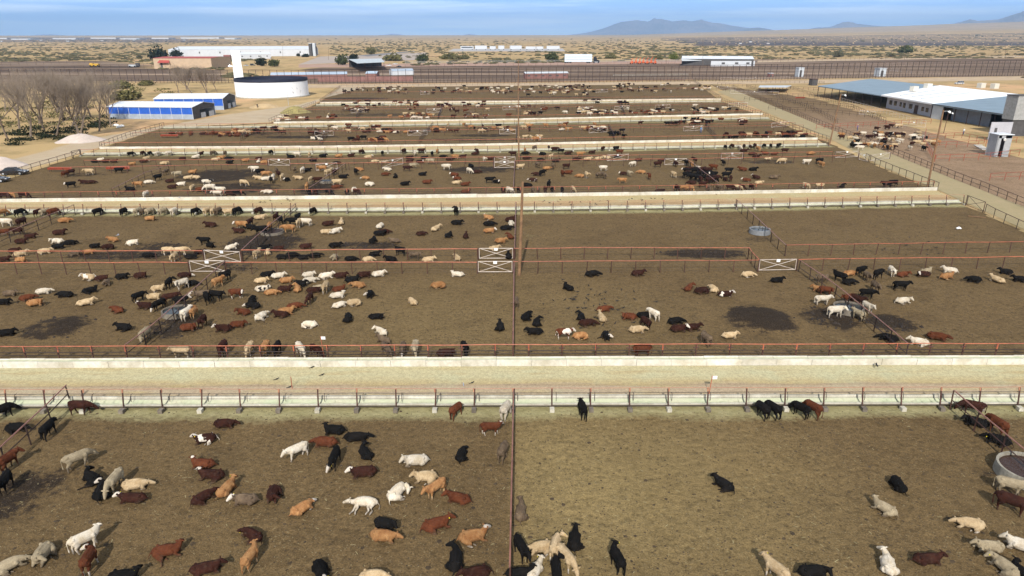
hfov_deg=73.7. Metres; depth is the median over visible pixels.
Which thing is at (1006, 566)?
cow
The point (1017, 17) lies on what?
mountain range
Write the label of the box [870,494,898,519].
cow
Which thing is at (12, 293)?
cow
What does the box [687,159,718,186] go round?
pipe fence
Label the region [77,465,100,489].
cow
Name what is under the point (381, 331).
cow
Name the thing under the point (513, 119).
feed bunk
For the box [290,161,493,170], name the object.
pipe fence
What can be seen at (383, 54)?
road
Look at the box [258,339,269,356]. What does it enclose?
cow
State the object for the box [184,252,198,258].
cow
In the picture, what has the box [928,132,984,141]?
pipe fence
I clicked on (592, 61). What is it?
pipe fence
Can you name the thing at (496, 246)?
cow
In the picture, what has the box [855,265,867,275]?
cow
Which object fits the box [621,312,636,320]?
cow
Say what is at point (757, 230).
water tank
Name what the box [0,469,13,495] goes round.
cow
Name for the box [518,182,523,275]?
utility pole
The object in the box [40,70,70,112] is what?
bare tree
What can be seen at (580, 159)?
pipe fence
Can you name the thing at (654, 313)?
cow
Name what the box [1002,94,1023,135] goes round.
building
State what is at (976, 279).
cow
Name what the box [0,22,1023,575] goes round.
ground
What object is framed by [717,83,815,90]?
pipe fence
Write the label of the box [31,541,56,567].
cow
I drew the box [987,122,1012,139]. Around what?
annexe wall
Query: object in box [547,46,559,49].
trailer
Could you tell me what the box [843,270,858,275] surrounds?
cow
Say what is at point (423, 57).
shrub
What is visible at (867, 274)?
cow
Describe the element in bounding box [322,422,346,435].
cow
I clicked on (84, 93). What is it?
bare tree
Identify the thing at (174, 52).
tree
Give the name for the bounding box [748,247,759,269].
pipe fence
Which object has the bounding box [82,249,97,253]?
cow
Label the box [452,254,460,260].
cow
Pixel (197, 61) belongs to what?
tan building
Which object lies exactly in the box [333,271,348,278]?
cow
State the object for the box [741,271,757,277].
cow
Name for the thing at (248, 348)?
cow
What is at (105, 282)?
cow
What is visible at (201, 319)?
cow
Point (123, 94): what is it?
shrub
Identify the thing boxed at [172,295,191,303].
cow
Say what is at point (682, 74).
pipe fence
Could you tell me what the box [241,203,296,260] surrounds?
pipe fence
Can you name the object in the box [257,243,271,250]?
cow
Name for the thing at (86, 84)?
bare tree
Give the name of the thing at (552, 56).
shrub
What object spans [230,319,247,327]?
cow
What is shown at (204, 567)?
cow
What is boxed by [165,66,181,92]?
bare tree
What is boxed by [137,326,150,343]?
cow
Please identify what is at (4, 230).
cow
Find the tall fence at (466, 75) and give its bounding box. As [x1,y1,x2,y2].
[0,60,1021,83]
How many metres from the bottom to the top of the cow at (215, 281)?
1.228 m
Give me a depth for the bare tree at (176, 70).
327.83 m
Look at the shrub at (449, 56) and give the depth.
819.12 m
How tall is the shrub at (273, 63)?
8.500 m
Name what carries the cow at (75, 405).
on the ground
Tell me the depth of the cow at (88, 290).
73.69 m
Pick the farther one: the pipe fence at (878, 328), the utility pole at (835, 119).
the utility pole at (835, 119)
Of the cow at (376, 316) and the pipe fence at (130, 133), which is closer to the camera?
the cow at (376, 316)
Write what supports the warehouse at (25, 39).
on the ground
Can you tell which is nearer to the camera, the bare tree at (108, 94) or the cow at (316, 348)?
the cow at (316, 348)
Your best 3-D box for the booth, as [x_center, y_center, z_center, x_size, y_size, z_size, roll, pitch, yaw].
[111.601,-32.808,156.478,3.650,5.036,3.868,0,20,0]
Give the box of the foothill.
[740,27,771,30]
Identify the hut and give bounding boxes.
[795,67,804,76]
[809,79,817,85]
[874,68,886,76]
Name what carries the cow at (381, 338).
on the ground
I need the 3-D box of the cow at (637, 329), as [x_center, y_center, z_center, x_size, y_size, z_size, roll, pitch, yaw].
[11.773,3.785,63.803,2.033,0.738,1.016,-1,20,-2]
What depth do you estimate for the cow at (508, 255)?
84.68 m
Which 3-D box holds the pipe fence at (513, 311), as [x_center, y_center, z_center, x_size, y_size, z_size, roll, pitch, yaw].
[0.164,1.480,69.082,0.209,1.598,23.482,0,20,0]
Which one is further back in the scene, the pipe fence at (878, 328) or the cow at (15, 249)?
the cow at (15, 249)
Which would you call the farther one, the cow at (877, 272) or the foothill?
the foothill
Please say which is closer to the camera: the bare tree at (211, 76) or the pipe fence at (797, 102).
the pipe fence at (797, 102)
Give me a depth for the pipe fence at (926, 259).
80.61 m
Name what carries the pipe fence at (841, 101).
on the ground
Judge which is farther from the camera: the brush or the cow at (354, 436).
the brush
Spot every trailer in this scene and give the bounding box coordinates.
[461,46,473,49]
[475,46,486,49]
[510,46,521,49]
[526,46,535,49]
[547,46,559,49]
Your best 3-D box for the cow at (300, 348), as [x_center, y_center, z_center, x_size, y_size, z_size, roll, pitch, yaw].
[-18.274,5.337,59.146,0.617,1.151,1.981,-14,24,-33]
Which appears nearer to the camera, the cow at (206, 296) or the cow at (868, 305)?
the cow at (868, 305)
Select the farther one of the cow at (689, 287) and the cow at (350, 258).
the cow at (350, 258)
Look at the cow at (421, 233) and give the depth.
94.75 m
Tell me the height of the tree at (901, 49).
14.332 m
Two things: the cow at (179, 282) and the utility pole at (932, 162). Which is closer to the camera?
the cow at (179, 282)
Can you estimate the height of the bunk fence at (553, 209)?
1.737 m
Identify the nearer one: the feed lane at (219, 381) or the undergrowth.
the feed lane at (219, 381)
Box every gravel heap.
[0,157,27,169]
[54,133,105,143]
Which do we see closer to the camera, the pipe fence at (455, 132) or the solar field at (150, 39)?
the pipe fence at (455, 132)
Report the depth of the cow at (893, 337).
61.78 m
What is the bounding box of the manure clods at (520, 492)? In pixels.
[1,410,1023,575]
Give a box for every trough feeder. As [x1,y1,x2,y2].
[47,167,71,171]
[106,166,129,171]
[160,134,177,137]
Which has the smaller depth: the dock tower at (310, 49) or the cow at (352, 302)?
the cow at (352, 302)
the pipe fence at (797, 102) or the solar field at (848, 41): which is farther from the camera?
the solar field at (848, 41)
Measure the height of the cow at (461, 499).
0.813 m
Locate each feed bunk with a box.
[0,187,937,201]
[0,200,962,214]
[0,355,1023,367]
[0,393,1023,407]
[81,143,827,155]
[99,137,817,148]
[163,117,769,128]
[273,113,762,123]
[316,101,721,105]
[320,98,720,102]
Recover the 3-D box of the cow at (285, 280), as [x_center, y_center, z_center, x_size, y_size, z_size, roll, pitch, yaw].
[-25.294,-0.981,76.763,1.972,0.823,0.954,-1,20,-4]
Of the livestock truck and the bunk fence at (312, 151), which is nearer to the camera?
the bunk fence at (312, 151)
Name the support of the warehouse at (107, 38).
on the ground
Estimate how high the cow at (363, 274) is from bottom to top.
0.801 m
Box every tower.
[231,50,242,77]
[308,43,312,55]
[312,43,316,55]
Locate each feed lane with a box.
[0,191,952,208]
[0,365,1023,397]
[91,140,821,152]
[233,115,764,125]
[320,100,720,103]
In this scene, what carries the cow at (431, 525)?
on the ground
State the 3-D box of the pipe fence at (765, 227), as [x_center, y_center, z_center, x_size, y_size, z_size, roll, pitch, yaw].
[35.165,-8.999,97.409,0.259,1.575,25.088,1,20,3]
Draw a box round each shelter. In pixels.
[270,72,346,78]
[365,71,379,75]
[389,68,413,74]
[523,71,567,78]
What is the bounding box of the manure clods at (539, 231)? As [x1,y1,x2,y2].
[2,205,1023,259]
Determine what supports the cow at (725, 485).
on the ground
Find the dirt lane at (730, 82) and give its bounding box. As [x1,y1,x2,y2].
[308,76,1023,87]
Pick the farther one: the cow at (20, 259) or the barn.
the barn
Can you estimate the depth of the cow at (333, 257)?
84.26 m
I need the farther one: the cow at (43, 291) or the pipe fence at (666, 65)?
the pipe fence at (666, 65)
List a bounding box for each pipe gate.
[187,260,224,271]
[202,250,241,261]
[267,159,290,165]
[381,158,403,167]
[477,261,511,271]
[478,248,513,259]
[494,157,515,162]
[494,161,513,167]
[606,154,628,161]
[664,158,687,164]
[720,152,743,159]
[758,259,798,270]
[835,151,858,157]
[870,152,890,160]
[965,195,985,211]
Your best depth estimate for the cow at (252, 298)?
70.92 m
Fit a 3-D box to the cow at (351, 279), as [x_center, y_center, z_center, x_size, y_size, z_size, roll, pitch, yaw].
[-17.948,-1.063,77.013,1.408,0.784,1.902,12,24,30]
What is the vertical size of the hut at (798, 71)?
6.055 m
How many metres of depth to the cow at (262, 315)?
66.60 m
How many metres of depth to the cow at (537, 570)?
34.95 m
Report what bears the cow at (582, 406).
on the ground
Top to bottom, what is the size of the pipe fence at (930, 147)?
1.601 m
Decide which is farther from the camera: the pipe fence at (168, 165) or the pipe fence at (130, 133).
the pipe fence at (130, 133)
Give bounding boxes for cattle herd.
[0,83,940,235]
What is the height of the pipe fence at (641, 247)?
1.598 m
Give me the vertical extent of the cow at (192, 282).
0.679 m
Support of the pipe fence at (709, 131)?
on the ground
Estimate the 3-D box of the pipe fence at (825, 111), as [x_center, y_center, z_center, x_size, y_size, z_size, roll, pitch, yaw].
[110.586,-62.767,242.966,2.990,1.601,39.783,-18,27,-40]
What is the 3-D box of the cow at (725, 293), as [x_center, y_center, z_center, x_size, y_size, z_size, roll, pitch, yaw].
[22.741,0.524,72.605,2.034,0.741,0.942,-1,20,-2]
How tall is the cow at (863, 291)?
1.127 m
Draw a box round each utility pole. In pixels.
[518,80,518,112]
[518,113,519,161]
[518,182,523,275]
[829,94,845,144]
[926,110,950,186]
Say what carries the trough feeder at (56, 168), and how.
on the ground
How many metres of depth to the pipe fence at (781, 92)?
313.29 m
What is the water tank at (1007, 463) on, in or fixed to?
on the ground
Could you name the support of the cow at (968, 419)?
on the ground
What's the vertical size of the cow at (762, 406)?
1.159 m
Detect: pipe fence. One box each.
[0,63,153,71]
[0,150,80,176]
[0,205,74,241]
[0,262,189,274]
[0,385,69,468]
[1,55,149,64]
[8,250,204,261]
[62,164,267,173]
[83,157,506,166]
[99,122,163,145]
[111,165,169,195]
[124,261,225,355]
[132,129,498,137]
[148,122,794,133]
[225,261,477,273]
[240,248,477,261]
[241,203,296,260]
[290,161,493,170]
[298,103,746,112]
[305,69,1023,78]
[309,163,345,188]
[320,101,743,110]
[330,87,709,94]
[341,79,693,86]
[394,61,1013,70]
[412,62,681,66]
[414,63,1020,73]
[463,59,680,62]
[509,389,514,575]
[512,260,514,355]
[513,260,759,273]
[514,202,515,247]
[514,247,748,259]
[515,159,664,166]
[518,151,832,162]
[525,125,803,133]
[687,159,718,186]
[688,156,845,164]
[705,126,715,137]
[706,79,804,82]
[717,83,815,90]
[722,98,768,116]
[725,89,832,96]
[732,85,816,121]
[736,200,786,255]
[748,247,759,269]
[749,85,837,122]
[749,97,853,107]
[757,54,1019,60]
[768,106,880,116]
[771,116,829,138]
[785,241,1023,255]
[789,86,885,122]
[797,256,1023,269]
[798,260,908,354]
[816,119,931,127]
[816,119,1023,203]
[842,98,925,124]
[865,153,939,189]
[923,128,935,160]
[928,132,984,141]
[934,137,1016,147]
[934,149,1020,161]
[949,390,1023,463]
[984,204,1023,230]
[989,172,1021,180]
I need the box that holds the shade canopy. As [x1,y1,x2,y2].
[758,85,790,92]
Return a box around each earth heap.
[250,103,279,108]
[280,106,309,113]
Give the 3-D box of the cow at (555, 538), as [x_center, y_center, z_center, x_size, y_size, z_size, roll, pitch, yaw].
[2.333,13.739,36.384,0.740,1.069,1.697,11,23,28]
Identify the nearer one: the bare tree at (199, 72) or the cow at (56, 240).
the cow at (56, 240)
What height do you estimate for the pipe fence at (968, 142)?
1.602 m
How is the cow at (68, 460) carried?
on the ground
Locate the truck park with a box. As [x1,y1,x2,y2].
[450,48,564,50]
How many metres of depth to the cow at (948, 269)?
79.52 m
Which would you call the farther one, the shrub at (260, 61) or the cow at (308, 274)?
the shrub at (260, 61)
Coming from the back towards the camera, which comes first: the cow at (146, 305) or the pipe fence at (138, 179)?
the pipe fence at (138, 179)
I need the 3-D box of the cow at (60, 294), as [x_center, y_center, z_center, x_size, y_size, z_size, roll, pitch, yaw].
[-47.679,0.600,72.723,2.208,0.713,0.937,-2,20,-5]
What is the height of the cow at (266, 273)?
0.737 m
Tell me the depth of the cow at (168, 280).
74.63 m
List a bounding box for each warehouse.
[11,38,39,39]
[53,38,83,38]
[91,37,123,38]
[168,46,317,55]
[181,37,223,38]
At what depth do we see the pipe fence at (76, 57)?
705.47 m
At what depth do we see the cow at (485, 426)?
47.10 m
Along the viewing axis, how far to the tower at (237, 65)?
324.62 m
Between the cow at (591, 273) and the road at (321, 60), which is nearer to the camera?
the cow at (591, 273)
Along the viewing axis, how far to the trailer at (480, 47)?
1387.81 m
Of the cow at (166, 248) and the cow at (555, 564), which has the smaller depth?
the cow at (555, 564)
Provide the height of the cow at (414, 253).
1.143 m
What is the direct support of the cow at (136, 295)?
on the ground
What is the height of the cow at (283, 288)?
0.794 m
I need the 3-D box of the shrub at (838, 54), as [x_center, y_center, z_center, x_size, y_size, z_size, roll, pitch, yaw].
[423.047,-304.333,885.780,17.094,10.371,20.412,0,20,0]
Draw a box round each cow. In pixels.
[0,228,9,235]
[0,255,11,261]
[0,297,12,304]
[0,327,18,336]
[0,402,21,415]
[0,446,24,471]
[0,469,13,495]
[0,554,31,575]
[2,289,18,296]
[3,422,31,434]
[7,247,21,253]
[12,249,30,257]
[14,238,28,243]
[15,256,27,261]
[17,294,38,301]
[24,232,38,237]
[26,298,44,305]
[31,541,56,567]
[35,288,54,293]
[37,247,53,254]
[38,417,57,441]
[48,238,63,243]
[51,243,66,248]
[54,291,75,297]
[60,448,98,472]
[64,240,78,244]
[66,522,101,554]
[67,400,98,415]
[68,249,81,256]
[75,296,97,305]
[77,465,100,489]
[78,273,95,280]
[78,542,98,575]
[81,285,97,294]
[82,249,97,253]
[89,243,100,247]
[91,476,112,504]
[93,274,108,281]
[100,243,114,249]
[101,279,110,286]
[101,467,124,499]
[105,236,118,241]
[107,564,142,575]
[109,305,123,313]
[112,321,132,331]
[112,490,149,503]
[114,272,130,279]
[120,478,155,490]
[125,239,138,245]
[131,290,147,302]
[132,272,146,279]
[135,300,151,309]
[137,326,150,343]
[142,252,156,257]
[146,293,160,299]
[148,538,184,566]
[149,283,164,292]
[150,298,165,311]
[161,247,172,255]
[161,291,181,302]
[164,276,176,289]
[167,345,191,357]
[169,252,177,261]
[171,246,190,254]
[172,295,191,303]
[173,278,188,290]
[177,272,194,277]
[179,304,192,321]
[179,322,196,330]
[182,280,200,286]
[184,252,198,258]
[188,290,208,300]
[188,455,217,469]
[188,556,227,575]
[189,305,197,318]
[190,432,218,445]
[190,486,219,508]
[194,248,206,254]
[196,237,210,244]
[196,314,206,328]
[196,466,226,483]
[203,291,209,305]
[206,242,215,247]
[209,290,225,300]
[211,275,225,288]
[211,323,232,332]
[213,418,239,428]
[214,473,237,500]
[216,339,227,357]
[218,269,230,279]
[224,242,238,249]
[226,493,261,505]
[228,288,243,298]
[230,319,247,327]
[234,308,251,315]
[237,527,262,546]
[240,538,258,574]
[242,301,260,309]
[243,340,253,357]
[248,295,256,301]
[252,247,260,259]
[253,276,268,282]
[254,284,271,291]
[254,310,269,320]
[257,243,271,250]
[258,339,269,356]
[259,270,275,277]
[263,289,281,294]
[266,484,283,503]
[270,271,287,278]
[270,309,289,318]
[271,245,284,251]
[272,340,280,356]
[275,255,288,259]
[277,284,292,293]
[278,276,295,283]
[278,305,296,314]
[280,441,308,461]
[286,252,300,258]
[286,302,306,310]
[288,498,316,516]
[292,282,301,293]
[293,279,308,286]
[295,341,305,356]
[296,254,309,259]
[298,243,311,249]
[301,270,315,276]
[301,320,318,328]
[303,277,319,283]
[304,292,312,303]
[305,287,320,293]
[308,252,324,257]
[308,436,339,447]
[309,343,323,356]
[311,558,330,575]
[318,270,334,279]
[320,280,328,293]
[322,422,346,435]
[326,445,340,472]
[327,242,343,248]
[328,290,345,297]
[329,254,338,260]
[331,284,345,291]
[331,301,346,307]
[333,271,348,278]
[342,312,352,323]
[342,431,374,441]
[343,496,379,515]
[344,256,359,260]
[344,274,359,282]
[344,464,379,479]
[346,299,361,306]
[347,281,366,288]
[357,271,370,278]
[358,441,373,461]
[359,568,391,575]
[361,256,375,262]
[363,290,377,297]
[367,313,384,319]
[368,235,377,242]
[368,250,381,256]
[369,528,403,543]
[371,269,386,276]
[371,325,386,335]
[374,516,397,530]
[375,333,390,343]
[381,341,391,356]
[382,255,396,262]
[386,481,412,503]
[387,237,400,242]
[395,246,405,254]
[399,341,406,356]
[399,453,430,466]
[408,251,420,260]
[408,297,418,305]
[409,469,438,484]
[410,339,418,356]
[415,231,427,235]
[419,512,455,534]
[420,477,445,500]
[421,255,436,261]
[429,281,445,288]
[435,348,455,356]
[441,488,473,505]
[444,231,452,237]
[444,539,463,575]
[448,401,462,420]
[450,270,464,276]
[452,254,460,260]
[455,445,468,463]
[455,563,493,575]
[456,523,490,547]
[460,340,468,355]
[463,231,468,238]
[479,420,503,435]
[489,245,501,250]
[494,237,507,242]
[494,318,504,332]
[497,440,508,464]
[499,400,511,421]
[503,563,536,575]
[505,232,516,239]
[505,250,512,259]
[511,296,518,308]
[513,533,531,564]
[514,495,528,525]
[520,310,532,322]
[523,326,543,334]
[526,538,550,556]
[527,554,544,575]
[532,315,543,326]
[549,530,567,560]
[550,551,564,575]
[555,327,575,339]
[556,542,580,575]
[562,281,573,290]
[567,523,584,555]
[571,331,588,340]
[575,310,585,319]
[577,319,599,327]
[577,397,587,421]
[584,270,602,277]
[595,305,613,311]
[597,309,606,322]
[598,330,612,341]
[609,539,626,575]
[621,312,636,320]
[627,325,648,332]
[630,269,646,276]
[631,345,652,355]
[636,311,649,317]
[640,316,651,330]
[646,307,659,321]
[667,317,686,324]
[669,323,689,331]
[681,282,695,290]
[685,322,703,331]
[693,286,709,294]
[700,330,712,347]
[707,284,718,293]
[710,472,734,493]
[717,289,735,296]
[720,330,739,338]
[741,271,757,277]
[754,400,770,421]
[759,551,790,575]
[764,400,782,420]
[770,276,785,282]
[788,400,811,419]
[793,563,833,575]
[802,399,823,420]
[809,284,825,291]
[814,294,833,304]
[815,274,828,281]
[818,286,833,294]
[827,305,847,317]
[832,269,847,280]
[841,293,853,301]
[842,278,859,285]
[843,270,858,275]
[850,293,868,304]
[850,307,865,320]
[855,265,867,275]
[858,288,879,298]
[862,300,875,313]
[863,270,873,281]
[870,280,881,290]
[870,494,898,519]
[873,268,884,279]
[873,333,899,342]
[876,546,899,575]
[887,265,897,276]
[888,475,908,496]
[892,280,913,290]
[894,297,913,304]
[896,271,911,277]
[906,335,929,346]
[908,549,948,566]
[915,271,930,276]
[920,267,931,272]
[924,331,953,341]
[939,271,954,279]
[940,265,958,273]
[948,516,988,533]
[954,399,987,414]
[960,413,989,427]
[963,275,982,283]
[969,536,1004,552]
[979,432,1013,448]
[983,548,1019,575]
[985,413,1009,434]
[987,273,1006,283]
[992,490,1023,517]
[993,475,1023,495]
[996,267,1013,274]
[998,531,1023,550]
[1009,274,1023,282]
[1011,555,1023,575]
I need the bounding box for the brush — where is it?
[0,85,177,128]
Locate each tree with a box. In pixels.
[0,68,24,117]
[0,72,23,129]
[0,74,43,139]
[0,88,28,139]
[6,74,26,110]
[11,75,48,130]
[20,65,62,123]
[25,69,69,120]
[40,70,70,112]
[42,80,93,137]
[47,73,99,133]
[64,75,94,126]
[66,67,99,116]
[67,69,94,126]
[82,71,125,130]
[94,78,124,126]
[95,75,124,118]
[146,44,170,58]
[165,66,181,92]
[168,64,191,92]
[169,47,183,55]
[179,65,195,89]
[188,65,209,92]
[205,68,219,91]
[334,54,349,64]
[366,44,376,53]
[895,45,916,52]
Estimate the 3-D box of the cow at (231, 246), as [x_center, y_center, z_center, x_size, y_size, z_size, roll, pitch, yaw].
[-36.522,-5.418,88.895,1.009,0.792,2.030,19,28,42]
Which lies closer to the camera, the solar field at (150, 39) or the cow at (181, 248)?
the cow at (181, 248)
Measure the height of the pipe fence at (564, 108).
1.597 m
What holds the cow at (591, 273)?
on the ground
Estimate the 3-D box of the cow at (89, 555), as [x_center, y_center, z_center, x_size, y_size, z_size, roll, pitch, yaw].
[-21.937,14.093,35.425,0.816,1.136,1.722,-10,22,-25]
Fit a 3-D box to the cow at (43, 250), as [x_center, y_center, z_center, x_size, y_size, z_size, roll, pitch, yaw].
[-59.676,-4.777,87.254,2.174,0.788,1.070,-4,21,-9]
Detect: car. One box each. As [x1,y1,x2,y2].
[0,167,29,175]
[0,175,10,182]
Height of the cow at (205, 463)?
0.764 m
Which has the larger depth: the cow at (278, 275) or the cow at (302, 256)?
the cow at (302, 256)
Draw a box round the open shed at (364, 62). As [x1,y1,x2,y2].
[349,58,384,71]
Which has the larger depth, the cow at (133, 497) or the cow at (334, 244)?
the cow at (334, 244)
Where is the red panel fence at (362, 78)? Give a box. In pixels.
[317,76,412,81]
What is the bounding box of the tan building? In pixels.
[153,56,230,68]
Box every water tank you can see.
[161,304,189,319]
[260,228,284,235]
[320,179,332,183]
[749,226,770,235]
[833,301,864,316]
[993,451,1023,489]
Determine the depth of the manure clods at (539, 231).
95.86 m
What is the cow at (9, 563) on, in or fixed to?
on the ground
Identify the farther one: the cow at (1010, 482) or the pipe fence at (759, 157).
the pipe fence at (759, 157)
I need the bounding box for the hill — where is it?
[33,34,57,35]
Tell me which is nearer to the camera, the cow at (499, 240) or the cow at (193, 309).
the cow at (193, 309)
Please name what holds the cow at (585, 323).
on the ground
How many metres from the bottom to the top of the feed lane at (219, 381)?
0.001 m
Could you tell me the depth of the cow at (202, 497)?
40.41 m
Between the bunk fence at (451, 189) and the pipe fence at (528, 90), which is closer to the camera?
the bunk fence at (451, 189)
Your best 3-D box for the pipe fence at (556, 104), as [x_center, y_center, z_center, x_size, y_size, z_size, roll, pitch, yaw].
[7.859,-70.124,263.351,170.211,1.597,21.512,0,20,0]
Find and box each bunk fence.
[0,181,934,198]
[0,194,964,215]
[0,342,1023,357]
[0,387,1023,413]
[79,140,829,156]
[101,133,815,146]
[161,115,770,128]
[277,110,761,120]
[315,99,674,105]
[320,96,712,101]
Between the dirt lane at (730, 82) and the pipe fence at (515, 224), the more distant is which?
the dirt lane at (730, 82)
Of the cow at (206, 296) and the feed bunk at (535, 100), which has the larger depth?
the feed bunk at (535, 100)
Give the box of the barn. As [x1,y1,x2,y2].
[817,70,1012,126]
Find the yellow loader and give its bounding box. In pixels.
[89,63,99,66]
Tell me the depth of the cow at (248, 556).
35.21 m
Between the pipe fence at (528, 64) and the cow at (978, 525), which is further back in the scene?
the pipe fence at (528, 64)
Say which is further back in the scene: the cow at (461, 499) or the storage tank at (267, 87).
the storage tank at (267, 87)
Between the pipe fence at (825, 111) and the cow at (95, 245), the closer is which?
the cow at (95, 245)
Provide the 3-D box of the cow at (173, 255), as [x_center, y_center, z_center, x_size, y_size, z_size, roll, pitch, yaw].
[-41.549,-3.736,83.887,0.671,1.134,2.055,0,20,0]
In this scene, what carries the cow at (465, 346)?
on the ground
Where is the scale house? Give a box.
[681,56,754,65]
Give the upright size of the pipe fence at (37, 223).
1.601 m
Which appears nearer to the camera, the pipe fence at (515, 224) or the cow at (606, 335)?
the cow at (606, 335)
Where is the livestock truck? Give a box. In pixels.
[564,54,598,62]
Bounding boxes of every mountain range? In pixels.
[573,18,748,34]
[811,21,879,28]
[954,11,1023,23]
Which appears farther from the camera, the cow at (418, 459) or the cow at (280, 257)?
the cow at (280, 257)
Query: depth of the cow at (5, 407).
49.66 m
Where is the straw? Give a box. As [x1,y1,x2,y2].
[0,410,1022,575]
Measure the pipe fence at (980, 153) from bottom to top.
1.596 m
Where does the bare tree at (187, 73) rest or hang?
on the ground
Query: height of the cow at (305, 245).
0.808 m
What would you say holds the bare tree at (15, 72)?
on the ground
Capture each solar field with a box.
[0,38,227,42]
[665,33,1023,45]
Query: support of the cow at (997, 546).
on the ground
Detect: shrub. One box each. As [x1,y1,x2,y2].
[108,80,134,88]
[110,86,142,100]
[137,80,155,85]
[254,55,267,65]
[268,59,279,66]
[348,51,358,58]
[382,52,401,60]
[415,53,428,60]
[439,53,458,59]
[458,54,469,58]
[543,52,558,59]
[605,53,616,58]
[654,53,664,59]
[669,52,677,58]
[831,51,846,56]
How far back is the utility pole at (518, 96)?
224.72 m
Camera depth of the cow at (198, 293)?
71.25 m
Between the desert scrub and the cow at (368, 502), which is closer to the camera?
the cow at (368, 502)
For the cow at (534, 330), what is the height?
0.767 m
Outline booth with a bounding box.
[985,132,1014,156]
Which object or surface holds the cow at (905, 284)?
on the ground
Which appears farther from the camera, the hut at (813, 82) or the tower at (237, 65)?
the hut at (813, 82)
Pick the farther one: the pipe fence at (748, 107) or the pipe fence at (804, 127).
the pipe fence at (748, 107)
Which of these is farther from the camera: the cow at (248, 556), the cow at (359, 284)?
the cow at (359, 284)
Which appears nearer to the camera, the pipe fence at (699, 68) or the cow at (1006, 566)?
the cow at (1006, 566)
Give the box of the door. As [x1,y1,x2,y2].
[913,105,917,113]
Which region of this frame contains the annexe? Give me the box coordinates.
[240,52,270,58]
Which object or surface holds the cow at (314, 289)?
on the ground
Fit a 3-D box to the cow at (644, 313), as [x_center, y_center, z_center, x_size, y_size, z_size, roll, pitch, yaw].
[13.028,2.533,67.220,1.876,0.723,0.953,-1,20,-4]
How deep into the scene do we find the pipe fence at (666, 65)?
577.25 m
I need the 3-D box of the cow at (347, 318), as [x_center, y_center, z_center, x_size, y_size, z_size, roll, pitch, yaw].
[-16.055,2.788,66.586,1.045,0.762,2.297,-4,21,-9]
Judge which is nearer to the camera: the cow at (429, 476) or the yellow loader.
the cow at (429, 476)
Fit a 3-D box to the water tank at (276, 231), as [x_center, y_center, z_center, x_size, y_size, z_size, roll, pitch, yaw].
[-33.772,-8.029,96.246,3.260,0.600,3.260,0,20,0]
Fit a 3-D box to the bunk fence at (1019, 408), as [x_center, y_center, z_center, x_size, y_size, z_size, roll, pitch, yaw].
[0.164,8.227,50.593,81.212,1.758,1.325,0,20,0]
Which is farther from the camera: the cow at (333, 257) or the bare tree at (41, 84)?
the bare tree at (41, 84)
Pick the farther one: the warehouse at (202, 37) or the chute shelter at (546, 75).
the warehouse at (202, 37)
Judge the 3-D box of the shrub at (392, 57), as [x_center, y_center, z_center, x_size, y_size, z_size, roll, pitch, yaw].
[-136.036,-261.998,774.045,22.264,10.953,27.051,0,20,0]
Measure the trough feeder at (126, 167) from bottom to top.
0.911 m
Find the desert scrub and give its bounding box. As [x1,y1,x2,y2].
[0,34,1023,77]
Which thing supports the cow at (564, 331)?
on the ground
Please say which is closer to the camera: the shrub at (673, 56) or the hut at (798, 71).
the hut at (798, 71)
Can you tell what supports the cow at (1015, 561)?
on the ground
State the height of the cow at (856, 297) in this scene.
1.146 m
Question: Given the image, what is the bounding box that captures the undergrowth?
[0,111,117,145]
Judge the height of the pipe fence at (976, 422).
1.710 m
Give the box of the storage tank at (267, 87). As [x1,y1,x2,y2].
[233,76,309,98]
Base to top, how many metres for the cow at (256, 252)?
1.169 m
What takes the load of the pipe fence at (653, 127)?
on the ground
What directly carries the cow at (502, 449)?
on the ground
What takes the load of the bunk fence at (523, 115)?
on the ground
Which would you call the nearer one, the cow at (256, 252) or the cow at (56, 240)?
the cow at (256, 252)
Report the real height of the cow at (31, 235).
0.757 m
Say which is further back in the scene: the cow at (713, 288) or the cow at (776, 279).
the cow at (776, 279)
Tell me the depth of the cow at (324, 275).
77.95 m
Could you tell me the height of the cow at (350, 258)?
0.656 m
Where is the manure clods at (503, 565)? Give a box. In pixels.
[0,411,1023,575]
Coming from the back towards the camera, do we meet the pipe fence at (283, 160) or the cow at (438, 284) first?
the pipe fence at (283, 160)
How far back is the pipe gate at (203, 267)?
80.04 m
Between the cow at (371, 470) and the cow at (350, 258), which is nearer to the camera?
the cow at (371, 470)
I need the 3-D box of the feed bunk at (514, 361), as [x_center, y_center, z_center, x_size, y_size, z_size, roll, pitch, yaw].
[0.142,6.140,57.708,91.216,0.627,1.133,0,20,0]
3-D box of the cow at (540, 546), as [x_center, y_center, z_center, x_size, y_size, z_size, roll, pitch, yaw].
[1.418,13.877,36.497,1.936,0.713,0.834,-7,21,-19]
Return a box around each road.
[299,61,681,67]
[301,52,426,63]
[358,51,414,55]
[718,89,1023,227]
[757,56,1023,61]
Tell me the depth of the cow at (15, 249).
87.36 m
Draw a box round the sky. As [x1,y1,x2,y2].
[0,0,1023,35]
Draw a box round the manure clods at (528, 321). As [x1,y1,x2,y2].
[0,269,1023,357]
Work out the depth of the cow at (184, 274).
78.29 m
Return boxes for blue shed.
[107,101,215,118]
[153,93,235,109]
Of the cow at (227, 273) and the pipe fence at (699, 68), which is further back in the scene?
the pipe fence at (699, 68)
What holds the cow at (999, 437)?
on the ground

